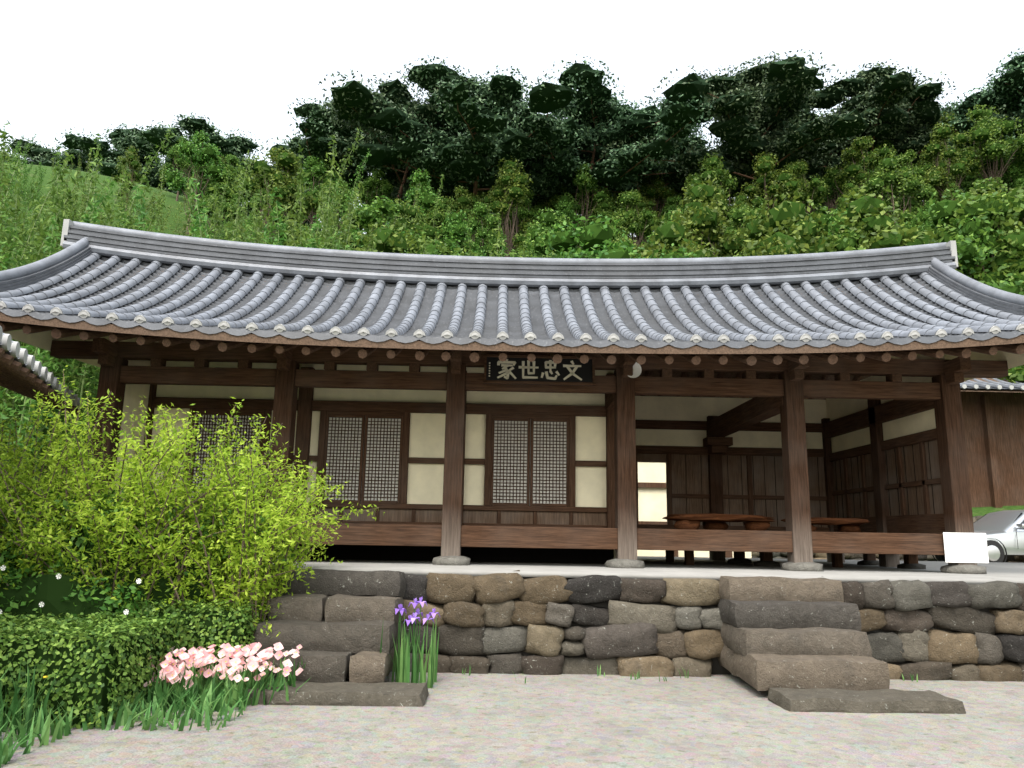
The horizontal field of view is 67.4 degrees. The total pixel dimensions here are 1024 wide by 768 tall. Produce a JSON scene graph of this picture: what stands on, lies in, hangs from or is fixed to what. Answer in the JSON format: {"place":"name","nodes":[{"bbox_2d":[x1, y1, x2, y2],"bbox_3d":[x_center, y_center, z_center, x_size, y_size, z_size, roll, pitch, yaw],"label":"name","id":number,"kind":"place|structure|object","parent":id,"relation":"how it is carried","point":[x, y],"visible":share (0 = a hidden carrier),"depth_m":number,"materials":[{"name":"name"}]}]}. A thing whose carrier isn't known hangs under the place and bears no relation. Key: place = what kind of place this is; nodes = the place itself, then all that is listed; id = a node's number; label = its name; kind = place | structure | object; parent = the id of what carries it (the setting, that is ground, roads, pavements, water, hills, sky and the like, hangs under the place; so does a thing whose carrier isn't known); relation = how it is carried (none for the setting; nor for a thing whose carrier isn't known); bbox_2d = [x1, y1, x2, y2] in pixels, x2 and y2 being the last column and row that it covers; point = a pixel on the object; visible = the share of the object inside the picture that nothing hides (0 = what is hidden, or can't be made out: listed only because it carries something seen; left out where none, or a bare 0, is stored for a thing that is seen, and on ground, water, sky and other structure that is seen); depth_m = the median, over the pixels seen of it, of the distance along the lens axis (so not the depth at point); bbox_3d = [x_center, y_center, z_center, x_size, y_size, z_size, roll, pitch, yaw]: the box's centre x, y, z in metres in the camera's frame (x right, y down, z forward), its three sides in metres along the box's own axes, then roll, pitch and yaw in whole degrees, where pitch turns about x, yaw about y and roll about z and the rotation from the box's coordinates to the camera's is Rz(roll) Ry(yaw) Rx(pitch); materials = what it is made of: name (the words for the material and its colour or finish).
{"place":"outdoors","nodes":[
{"label":"outdoors","id":0,"kind":"place"},
{"bbox_2d":[0,162,1023,767],"bbox_3d":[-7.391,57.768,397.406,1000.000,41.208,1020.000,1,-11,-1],"label":"ground","id":1,"kind":"structure","parent":0,"point":[524,720],"depth_m":6.34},
{"bbox_2d":[1,125,46,204],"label":"bamboo tree","id":2,"kind":"object","parent":1,"relation":"on","point":[19,166],"visible":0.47,"depth_m":49.38,"materials":[{"name":"green plant"}]},
{"bbox_2d":[0,138,73,414],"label":"bamboo tree","id":3,"kind":"object","parent":1,"relation":"on","point":[14,203],"visible":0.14,"depth_m":30.82,"materials":[{"name":"green plant"}]},
{"bbox_2d":[0,348,81,417],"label":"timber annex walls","id":4,"kind":"structure","parent":1,"relation":"on","point":[17,377],"depth_m":9.90,"materials":[{"name":"wood"}]},
{"bbox_2d":[0,326,81,408],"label":"annex roof tiles","id":5,"kind":"object","parent":4,"relation":"on","point":[20,355],"visible":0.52,"depth_m":9.25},
{"bbox_2d":[0,150,98,471],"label":"bamboo","id":6,"kind":"object","parent":1,"relation":"on","point":[34,256],"visible":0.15,"depth_m":24.51,"materials":[{"name":"green plant"}]},
{"bbox_2d":[0,136,100,172],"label":"crest tree","id":7,"kind":"object","parent":1,"relation":"on","point":[35,153],"visible":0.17,"depth_m":95.27,"materials":[{"name":"green plant"}]},
{"bbox_2d":[0,120,114,486],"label":"bamboo","id":8,"kind":"object","parent":1,"relation":"on","point":[5,137],"visible":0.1,"depth_m":23.55,"materials":[{"name":"green plant"}]},
{"bbox_2d":[0,152,116,492],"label":"bamboo tree","id":9,"kind":"object","parent":1,"relation":"on","point":[41,358],"visible":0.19,"depth_m":22.26,"materials":[{"name":"green plant"}]},
{"bbox_2d":[0,208,129,483],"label":"bamboo tree","id":10,"kind":"object","parent":1,"relation":"on","point":[9,261],"visible":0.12,"depth_m":23.38,"materials":[{"name":"green plant"}]},
{"bbox_2d":[0,133,130,383],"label":"bamboo tree","id":11,"kind":"object","parent":1,"relation":"on","point":[94,182],"visible":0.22,"depth_m":32.43,"materials":[{"name":"green plant"}]},
{"bbox_2d":[24,168,106,261],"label":"bamboo tree","id":12,"kind":"object","parent":1,"relation":"on","point":[72,209],"visible":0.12,"depth_m":41.44,"materials":[{"name":"green plant"}]},
{"bbox_2d":[0,540,151,622],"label":"green bush","id":13,"kind":"object","parent":1,"relation":"on","point":[63,595],"visible":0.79,"depth_m":7.74,"materials":[{"name":"green plant"}]},
{"bbox_2d":[28,121,174,192],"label":"crest tree","id":14,"kind":"object","parent":1,"relation":"on","point":[117,141],"visible":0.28,"depth_m":90.79,"materials":[{"name":"green plant"}]},
{"bbox_2d":[72,159,167,233],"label":"bamboo tree","id":15,"kind":"object","parent":1,"relation":"on","point":[160,185],"visible":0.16,"depth_m":44.90,"materials":[{"name":"green plant"}]},
{"bbox_2d":[112,146,142,210],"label":"tree","id":16,"kind":"object","parent":1,"relation":"on","point":[130,161],"visible":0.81,"depth_m":52.72,"materials":[{"name":"green plant"}]},
{"bbox_2d":[0,595,269,729],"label":"boxwood hedge","id":17,"kind":"object","parent":1,"relation":"on","point":[93,660],"visible":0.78,"depth_m":6.53,"materials":[{"name":"green plant"}]},
{"bbox_2d":[94,124,175,391],"bbox_3d":[-16.559,-5.035,34.399,4.527,12.205,6.261,7,-13,-30],"label":"bamboo tree","id":18,"kind":"object","parent":1,"relation":"on","point":[131,219],"visible":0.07,"depth_m":33.07,"materials":[{"name":"green plant"}]},
{"bbox_2d":[158,135,191,200],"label":"tree","id":19,"kind":"object","parent":1,"relation":"on","point":[173,152],"visible":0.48,"depth_m":58.52,"materials":[{"name":"green plant"}]},
{"bbox_2d":[0,365,384,648],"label":"spirea shrub","id":20,"kind":"object","parent":1,"relation":"on","point":[248,585],"visible":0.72,"depth_m":8.29,"materials":[{"name":"green plant"}]},
{"bbox_2d":[0,488,297,621],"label":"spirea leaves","id":21,"kind":"object","parent":20,"relation":"attached to","point":[162,587],"visible":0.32,"depth_m":8.26,"materials":[{"name":"green plant"}]},
{"bbox_2d":[162,130,225,235],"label":"tree","id":22,"kind":"object","parent":1,"relation":"on","point":[203,154],"visible":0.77,"depth_m":50.93,"materials":[{"name":"green plant"}]},
{"bbox_2d":[95,112,303,214],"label":"crest tree","id":23,"kind":"object","parent":1,"relation":"on","point":[148,140],"visible":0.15,"depth_m":88.80,"materials":[{"name":"green plant"}]},
{"bbox_2d":[196,170,247,235],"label":"tree","id":24,"kind":"object","parent":1,"relation":"on","point":[228,195],"visible":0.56,"depth_m":50.33,"materials":[{"name":"green plant"}]},
{"bbox_2d":[184,171,260,241],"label":"bamboo tree","id":25,"kind":"object","parent":1,"relation":"on","point":[221,208],"visible":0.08,"depth_m":41.37,"materials":[{"name":"green plant"}]},
{"bbox_2d":[131,172,320,247],"bbox_3d":[-9.503,-1.493,24.414,5.954,11.373,5.526,9,-13,-35],"label":"bamboo tree","id":26,"kind":"object","parent":1,"relation":"on","point":[199,217],"visible":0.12,"depth_m":24.29,"materials":[{"name":"green plant"}]},
{"bbox_2d":[182,135,363,250],"bbox_3d":[-8.894,-2.980,29.085,6.553,13.910,6.558,-2,-11,15],"label":"bamboo tree","id":27,"kind":"object","parent":1,"relation":"on","point":[299,214],"visible":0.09,"depth_m":29.03,"materials":[{"name":"green plant"}]},
{"bbox_2d":[232,147,322,238],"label":"tree","id":28,"kind":"object","parent":1,"relation":"on","point":[287,185],"visible":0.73,"depth_m":49.32,"materials":[{"name":"green plant"}]},
{"bbox_2d":[209,161,377,251],"bbox_3d":[-7.487,-1.271,24.848,5.334,11.154,5.276,-4,-12,26],"label":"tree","id":29,"kind":"object","parent":1,"relation":"on","point":[241,170],"visible":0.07,"depth_m":25.02,"materials":[{"name":"green plant"}]},
{"bbox_2d":[256,156,356,249],"bbox_3d":[-7.439,-3.031,31.033,6.910,13.196,4.574,0,-11,4],"label":"bamboo tree","id":30,"kind":"object","parent":1,"relation":"on","point":[259,167],"visible":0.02,"depth_m":32.14,"materials":[{"name":"green plant"}]},
{"bbox_2d":[298,156,339,233],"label":"tree","id":31,"kind":"object","parent":1,"relation":"on","point":[316,170],"visible":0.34,"depth_m":56.09,"materials":[{"name":"green plant"}]},
{"bbox_2d":[260,82,394,210],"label":"pine tree","id":32,"kind":"object","parent":1,"relation":"on","point":[315,126],"visible":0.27,"depth_m":63.16,"materials":[{"name":"green plant"}]},
{"bbox_2d":[311,127,363,249],"bbox_3d":[-8.457,-6.046,38.571,4.320,12.315,6.026,4,-11,-14],"label":"bamboo tree","id":33,"kind":"object","parent":1,"relation":"on","point":[340,178],"visible":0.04,"depth_m":37.13,"materials":[{"name":"green plant"}]},
{"bbox_2d":[356,168,400,230],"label":"tree","id":34,"kind":"object","parent":1,"relation":"on","point":[374,181],"visible":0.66,"depth_m":56.89,"materials":[{"name":"green plant"}]},
{"bbox_2d":[347,219,414,253],"bbox_3d":[-4.919,-1.189,27.976,4.495,10.531,5.301,3,-11,-11],"label":"bush","id":35,"kind":"object","parent":1,"relation":"on","point":[390,240],"visible":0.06,"depth_m":28.92,"materials":[{"name":"green plant"}]},
{"bbox_2d":[332,195,433,251],"bbox_3d":[-6.876,-5.051,39.146,5.744,9.611,5.613,9,-14,-36],"label":"bush","id":36,"kind":"object","parent":1,"relation":"on","point":[379,211],"visible":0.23,"depth_m":39.45,"materials":[{"name":"green plant"}]},
{"bbox_2d":[293,69,486,199],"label":"pine tree","id":37,"kind":"object","parent":1,"relation":"on","point":[354,94],"visible":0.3,"depth_m":55.55,"materials":[{"name":"green plant"}]},
{"bbox_2d":[387,198,447,254],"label":"broadleaf tree","id":38,"kind":"object","parent":1,"relation":"on","point":[407,213],"visible":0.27,"depth_m":41.82,"materials":[{"name":"green plant"}]},
{"bbox_2d":[389,168,446,231],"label":"tree","id":39,"kind":"object","parent":1,"relation":"on","point":[427,199],"visible":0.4,"depth_m":48.85,"materials":[{"name":"green plant"}]},
{"bbox_2d":[341,158,504,204],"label":"pine tree","id":40,"kind":"object","parent":1,"relation":"on","point":[391,178],"visible":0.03,"depth_m":63.76,"materials":[{"name":"green plant"}]},
{"bbox_2d":[403,234,451,255],"bbox_3d":[-3.766,-1.192,30.468,5.346,9.877,5.012,-3,-12,22],"label":"bush","id":41,"kind":"object","parent":1,"relation":"on","point":[417,247],"visible":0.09,"depth_m":30.13,"materials":[{"name":"green plant"}]},
{"bbox_2d":[423,199,465,243],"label":"broadleaf tree","id":42,"kind":"object","parent":1,"relation":"on","point":[440,216],"visible":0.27,"depth_m":47.63,"materials":[{"name":"green plant"}]},
{"bbox_2d":[434,210,480,255],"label":"broadleaf tree","id":43,"kind":"object","parent":1,"relation":"on","point":[455,228],"visible":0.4,"depth_m":42.34,"materials":[{"name":"green plant"}]},
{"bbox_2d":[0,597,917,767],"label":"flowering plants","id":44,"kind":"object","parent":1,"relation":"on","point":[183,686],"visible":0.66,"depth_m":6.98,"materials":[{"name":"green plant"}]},
{"bbox_2d":[438,185,489,241],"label":"tree","id":45,"kind":"object","parent":1,"relation":"on","point":[464,203],"visible":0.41,"depth_m":50.96,"materials":[{"name":"green plant"}]},
{"bbox_2d":[347,55,590,214],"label":"pine tree","id":46,"kind":"object","parent":1,"relation":"on","point":[481,118],"visible":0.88,"depth_m":53.19,"materials":[{"name":"green plant"}]},
{"bbox_2d":[420,212,528,257],"bbox_3d":[-1.972,-0.838,26.707,5.754,10.416,4.748,-6,-13,33],"label":"tree","id":47,"kind":"object","parent":1,"relation":"on","point":[470,252],"visible":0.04,"depth_m":26.68,"materials":[{"name":"green plant"}]},
{"bbox_2d":[458,202,509,256],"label":"broadleaf tree","id":48,"kind":"object","parent":1,"relation":"on","point":[480,211],"visible":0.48,"depth_m":46.86,"materials":[{"name":"green plant"}]},
{"bbox_2d":[479,156,532,256],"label":"tree","id":49,"kind":"object","parent":1,"relation":"on","point":[510,175],"visible":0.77,"depth_m":49.75,"materials":[{"name":"green plant"}]},
{"bbox_2d":[5,513,1023,562],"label":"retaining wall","id":50,"kind":"structure","parent":1,"relation":"on","point":[849,556],"depth_m":21.28,"materials":[{"name":"stone"}]},
{"bbox_2d":[497,189,539,235],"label":"tree","id":51,"kind":"object","parent":1,"relation":"on","point":[524,212],"visible":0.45,"depth_m":55.04,"materials":[{"name":"green plant"}]},
{"bbox_2d":[506,227,562,257],"bbox_3d":[1.345,-2.696,34.886,5.336,9.380,4.097,17,-20,-55],"label":"shrub","id":52,"kind":"object","parent":1,"relation":"on","point":[538,242],"visible":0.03,"depth_m":35.42,"materials":[{"name":"green plant"}]},
{"bbox_2d":[520,207,571,257],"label":"shrub","id":53,"kind":"object","parent":1,"relation":"on","point":[548,219],"visible":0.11,"depth_m":41.44,"materials":[{"name":"green plant"}]},
{"bbox_2d":[556,163,609,246],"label":"tree","id":54,"kind":"object","parent":1,"relation":"on","point":[585,182],"visible":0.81,"depth_m":56.72,"materials":[{"name":"green plant"}]},
{"bbox_2d":[541,215,644,258],"bbox_3d":[3.060,-1.223,28.559,5.753,10.930,7.216,11,-15,-40],"label":"shrub","id":55,"kind":"object","parent":1,"relation":"on","point":[594,238],"visible":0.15,"depth_m":29.23,"materials":[{"name":"green plant"}]},
{"bbox_2d":[584,195,617,225],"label":"broadleaf tree","id":56,"kind":"object","parent":1,"relation":"on","point":[604,208],"visible":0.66,"depth_m":56.32,"materials":[{"name":"green plant"}]},
{"bbox_2d":[245,567,965,713],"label":"stone steps","id":57,"kind":"structure","parent":1,"relation":"on","point":[795,644],"depth_m":8.09,"materials":[{"name":"stone"}]},
{"bbox_2d":[509,54,718,231],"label":"pine tree","id":58,"kind":"object","parent":1,"relation":"on","point":[605,118],"visible":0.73,"depth_m":56.45,"materials":[{"name":"green plant"}]},
{"bbox_2d":[609,190,659,246],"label":"tree","id":59,"kind":"object","parent":1,"relation":"on","point":[633,218],"visible":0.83,"depth_m":50.89,"materials":[{"name":"green plant"}]},
{"bbox_2d":[258,556,1023,681],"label":"stone platform","id":60,"kind":"structure","parent":1,"relation":"on","point":[930,622],"depth_m":9.07,"materials":[{"name":"grey"}]},
{"bbox_2d":[50,338,1008,567],"bbox_3d":[0.273,1.082,13.140,14.200,3.800,4.855,1,-11,-1],"label":"timber frame","id":61,"kind":"object","parent":60,"relation":"on","point":[908,497],"visible":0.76,"depth_m":11.47,"materials":[{"name":"wood"}]},
{"bbox_2d":[0,219,1023,347],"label":"roof tiles","id":62,"kind":"object","parent":61,"relation":"on","point":[784,300],"visible":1,"depth_m":12.90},
{"bbox_2d":[0,257,1023,399],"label":"roof eaves","id":63,"kind":"object","parent":61,"relation":"attached to","point":[226,341],"visible":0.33,"depth_m":10.11,"materials":[{"name":"wood"}]},
{"bbox_2d":[112,341,944,563],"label":"plaster house walls","id":64,"kind":"structure","parent":61,"relation":"in","point":[426,440],"depth_m":12.46,"materials":[{"name":"paint"}]},
{"bbox_2d":[483,354,595,385],"bbox_3d":[0.402,-0.203,11.244,1.650,0.444,0.118,1,-11,-1],"label":"signboard","id":65,"kind":"object","parent":61,"relation":"attached to","point":[543,370],"visible":0.98,"depth_m":11.23,"materials":[{"name":"black"}]},
{"bbox_2d":[662,513,869,531],"bbox_3d":[4.172,2.281,12.509,3.376,0.298,0.825,2,-11,-3],"label":"low table","id":66,"kind":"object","parent":61,"relation":"on","point":[712,521],"depth_m":12.27,"materials":[{"name":"brown wood"}]},
{"bbox_2d":[943,532,988,562],"bbox_3d":[6.466,2.332,10.943,0.620,0.420,0.006,1,-11,-1],"label":"blank sign","id":67,"kind":"object","parent":61,"relation":"attached to","point":[965,548],"visible":1,"depth_m":10.94,"materials":[{"name":"white"}]},
{"bbox_2d":[274,553,986,573],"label":"foundation stones","id":68,"kind":"object","parent":60,"relation":"on","point":[786,566],"depth_m":10.79,"materials":[{"name":"stone"}]},
{"bbox_2d":[579,100,716,222],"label":"pine tree","id":69,"kind":"object","parent":1,"relation":"on","point":[671,185],"visible":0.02,"depth_m":69.90,"materials":[{"name":"green plant"}]},
{"bbox_2d":[627,162,677,225],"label":"tree","id":70,"kind":"object","parent":1,"relation":"on","point":[655,190],"visible":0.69,"depth_m":60.40,"materials":[{"name":"green plant"}]},
{"bbox_2d":[631,211,719,258],"bbox_3d":[5.969,-0.805,26.396,4.169,10.734,5.558,9,-14,-36],"label":"shrub","id":71,"kind":"object","parent":1,"relation":"on","point":[668,233],"visible":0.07,"depth_m":26.93,"materials":[{"name":"green plant"}]},
{"bbox_2d":[665,174,753,256],"bbox_3d":[9.063,-3.759,35.410,5.554,11.862,5.454,3,-11,-12],"label":"broadleaf tree","id":72,"kind":"object","parent":1,"relation":"on","point":[703,215],"visible":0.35,"depth_m":35.30,"materials":[{"name":"green plant"}]},
{"bbox_2d":[684,152,740,222],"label":"tree","id":73,"kind":"object","parent":1,"relation":"on","point":[711,167],"visible":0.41,"depth_m":50.23,"materials":[{"name":"green plant"}]},
{"bbox_2d":[712,205,752,256],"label":"shrub","id":74,"kind":"object","parent":1,"relation":"on","point":[738,215],"visible":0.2,"depth_m":43.87,"materials":[{"name":"green plant"}]},
{"bbox_2d":[600,49,881,212],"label":"pine tree","id":75,"kind":"object","parent":1,"relation":"on","point":[753,108],"visible":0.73,"depth_m":54.12,"materials":[{"name":"green plant"}]},
{"bbox_2d":[740,151,802,217],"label":"tree","id":76,"kind":"object","parent":1,"relation":"on","point":[764,165],"visible":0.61,"depth_m":50.97,"materials":[{"name":"green plant"}]},
{"bbox_2d":[752,236,796,255],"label":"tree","id":77,"kind":"object","parent":1,"relation":"on","point":[775,249],"visible":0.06,"depth_m":25.61,"materials":[{"name":"green plant"}]},
{"bbox_2d":[675,89,895,206],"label":"pine tree","id":78,"kind":"object","parent":1,"relation":"on","point":[796,121],"visible":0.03,"depth_m":65.97,"materials":[{"name":"green plant"}]},
{"bbox_2d":[738,189,843,256],"bbox_3d":[9.815,-1.375,27.442,5.728,11.746,6.758,-1,-11,9],"label":"shrub","id":79,"kind":"object","parent":1,"relation":"on","point":[801,234],"visible":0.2,"depth_m":27.66,"materials":[{"name":"green plant"}]},
{"bbox_2d":[780,159,827,215],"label":"tree","id":80,"kind":"object","parent":1,"relation":"on","point":[810,190],"visible":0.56,"depth_m":52.50,"materials":[{"name":"green plant"}]},
{"bbox_2d":[793,203,865,251],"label":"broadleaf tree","id":81,"kind":"object","parent":1,"relation":"on","point":[847,242],"visible":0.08,"depth_m":27.34,"materials":[{"name":"green plant"}]},
{"bbox_2d":[823,136,895,194],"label":"tree","id":82,"kind":"object","parent":1,"relation":"on","point":[851,157],"visible":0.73,"depth_m":53.92,"materials":[{"name":"green plant"}]},
{"bbox_2d":[828,184,963,273],"bbox_3d":[12.522,-1.354,27.547,5.554,11.662,6.358,-1,-11,10],"label":"shrub","id":83,"kind":"object","parent":1,"relation":"on","point":[871,222],"visible":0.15,"depth_m":26.94,"materials":[{"name":"green plant"}]},
{"bbox_2d":[860,152,938,226],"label":"broadleaf tree","id":84,"kind":"object","parent":1,"relation":"on","point":[909,184],"visible":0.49,"depth_m":44.70,"materials":[{"name":"green plant"}]},
{"bbox_2d":[783,59,1023,214],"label":"pine tree","id":85,"kind":"object","parent":1,"relation":"on","point":[903,101],"visible":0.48,"depth_m":60.76,"materials":[{"name":"green plant"}]},
{"bbox_2d":[886,149,933,202],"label":"tree","id":86,"kind":"object","parent":1,"relation":"on","point":[907,157],"visible":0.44,"depth_m":54.21,"materials":[{"name":"green plant"}]},
{"bbox_2d":[919,123,984,199],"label":"tree","id":87,"kind":"object","parent":1,"relation":"on","point":[943,173],"visible":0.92,"depth_m":53.05,"materials":[{"name":"green plant"}]},
{"bbox_2d":[916,189,1023,294],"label":"shrub","id":88,"kind":"object","parent":1,"relation":"on","point":[978,250],"visible":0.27,"depth_m":26.82,"materials":[{"name":"green plant"}]},
{"bbox_2d":[925,191,1023,288],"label":"shrub","id":89,"kind":"object","parent":1,"relation":"on","point":[998,210],"visible":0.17,"depth_m":27.13,"materials":[{"name":"green plant"}]},
{"bbox_2d":[932,510,1023,561],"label":"silver saloon car","id":90,"kind":"object","parent":1,"relation":"on","point":[1003,530],"visible":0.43,"depth_m":19.29,"materials":[{"name":"grey"}]},
{"bbox_2d":[940,47,1023,192],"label":"pine tree","id":91,"kind":"object","parent":1,"relation":"on","point":[1007,89],"visible":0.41,"depth_m":59.02,"materials":[{"name":"green plant"}]},
{"bbox_2d":[954,104,1023,183],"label":"tree","id":92,"kind":"object","parent":1,"relation":"on","point":[987,127],"visible":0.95,"depth_m":53.11,"materials":[{"name":"green plant"}]},
{"bbox_2d":[955,177,1023,265],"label":"shrub","id":93,"kind":"object","parent":1,"relation":"on","point":[985,186],"visible":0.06,"depth_m":38.93,"materials":[{"name":"green plant"}]},
{"bbox_2d":[960,378,1023,507],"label":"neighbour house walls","id":94,"kind":"structure","parent":1,"relation":"on","point":[993,419],"depth_m":24.55,"materials":[{"name":"wood"}]},
{"bbox_2d":[960,378,1023,389],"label":"neighbour roof tiles","id":95,"kind":"object","parent":94,"relation":"on","point":[987,385],"visible":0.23,"depth_m":23.73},
{"bbox_2d":[964,188,1023,293],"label":"shrub","id":96,"kind":"object","parent":1,"relation":"on","point":[1020,217],"visible":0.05,"depth_m":27.60,"materials":[{"name":"green plant"}]},
{"bbox_2d":[973,221,1023,396],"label":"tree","id":97,"kind":"object","parent":1,"relation":"on","point":[1011,241],"visible":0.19,"depth_m":26.46,"materials":[{"name":"green plant"}]},
{"bbox_2d":[995,151,1023,190],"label":"broadleaf tree","id":98,"kind":"object","parent":1,"relation":"on","point":[1016,169],"visible":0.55,"depth_m":53.78,"materials":[{"name":"green plant"}]},
{"bbox_2d":[0,0,1023,236],"label":"sky","id":99,"kind":"structure","parent":0,"point":[91,65],"materials":[{"name":"white"}]},
{"bbox_2d":[3,330,1023,380],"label":"rafters","id":100,"kind":"object","parent":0,"point":[42,340],"visible":0.06,"depth_m":11.41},
{"bbox_2d":[637,462,751,557],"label":"house wall","id":101,"kind":"structure","parent":0,"point":[652,502],"depth_m":20.06,"materials":[{"name":"paint"}]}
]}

